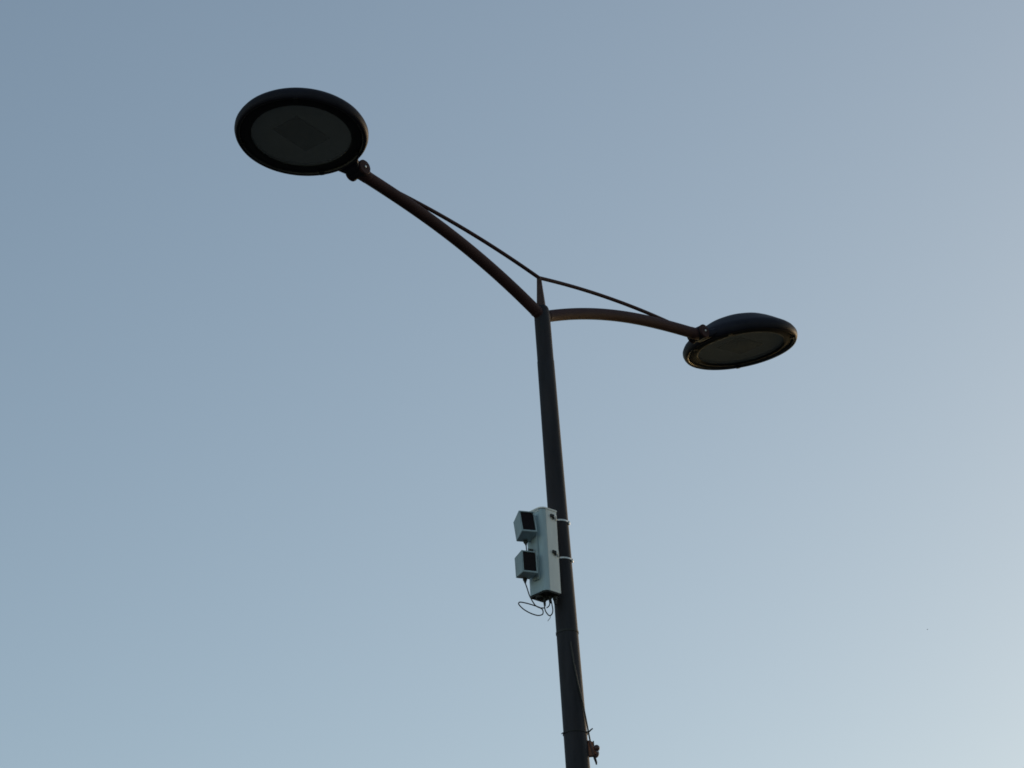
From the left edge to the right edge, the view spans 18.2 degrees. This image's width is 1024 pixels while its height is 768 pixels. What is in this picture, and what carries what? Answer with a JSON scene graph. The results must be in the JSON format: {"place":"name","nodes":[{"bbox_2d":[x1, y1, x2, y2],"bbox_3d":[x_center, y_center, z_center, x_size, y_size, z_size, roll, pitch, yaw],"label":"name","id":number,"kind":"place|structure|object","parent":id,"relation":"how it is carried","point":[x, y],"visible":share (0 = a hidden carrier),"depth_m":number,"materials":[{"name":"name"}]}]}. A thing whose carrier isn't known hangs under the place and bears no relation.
{"place":"outdoors","nodes":[
{"label":"outdoors","id":0,"kind":"place"},
{"bbox_2d":[0,0,1023,767],"label":"sky","id":1,"kind":"structure","parent":0,"point":[271,441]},
{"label":"median","id":2,"kind":"structure","parent":0,"visible":0},
{"bbox_2d":[234,87,797,767],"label":"street lamp","id":3,"kind":"object","parent":2,"relation":"on","point":[298,131],"visible":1,"depth_m":14.80,"materials":[{"name":"black metal"}]},
{"bbox_2d":[513,507,573,620],"bbox_3d":[0.153,0.844,14.763,0.313,0.548,0.142,12,-30,-29],"label":"traffic sensor","id":4,"kind":"object","parent":3,"relation":"attached to","point":[537,564],"visible":1,"depth_m":14.72,"materials":[{"name":"white paint"}]},
{"bbox_2d":[561,728,592,736],"bbox_3d":[0.282,1.575,14.479,0.127,0.024,0.120,14,-32,-33],"label":"cable tie","id":5,"kind":"object","parent":3,"relation":"attached to","point":[577,730],"visible":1,"depth_m":14.45,"materials":[{"name":"black plastic"}]},
{"bbox_2d":[570,641,596,764],"bbox_3d":[0.324,1.444,14.517,0.097,0.581,0.017,16,-32,-35],"label":"loose cable","id":6,"kind":"object","parent":3,"relation":"attached to","point":[580,693],"visible":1,"depth_m":14.52,"materials":[{"name":"black rubber"}]},
{"bbox_2d":[588,740,599,763],"bbox_3d":[0.371,1.659,14.438,0.054,0.112,0.028,-4,-26,0],"label":"anchor clamp","id":7,"kind":"object","parent":3,"relation":"attached to","point":[593,749],"visible":1,"depth_m":14.43,"materials":[{"name":"metal"}]}
]}

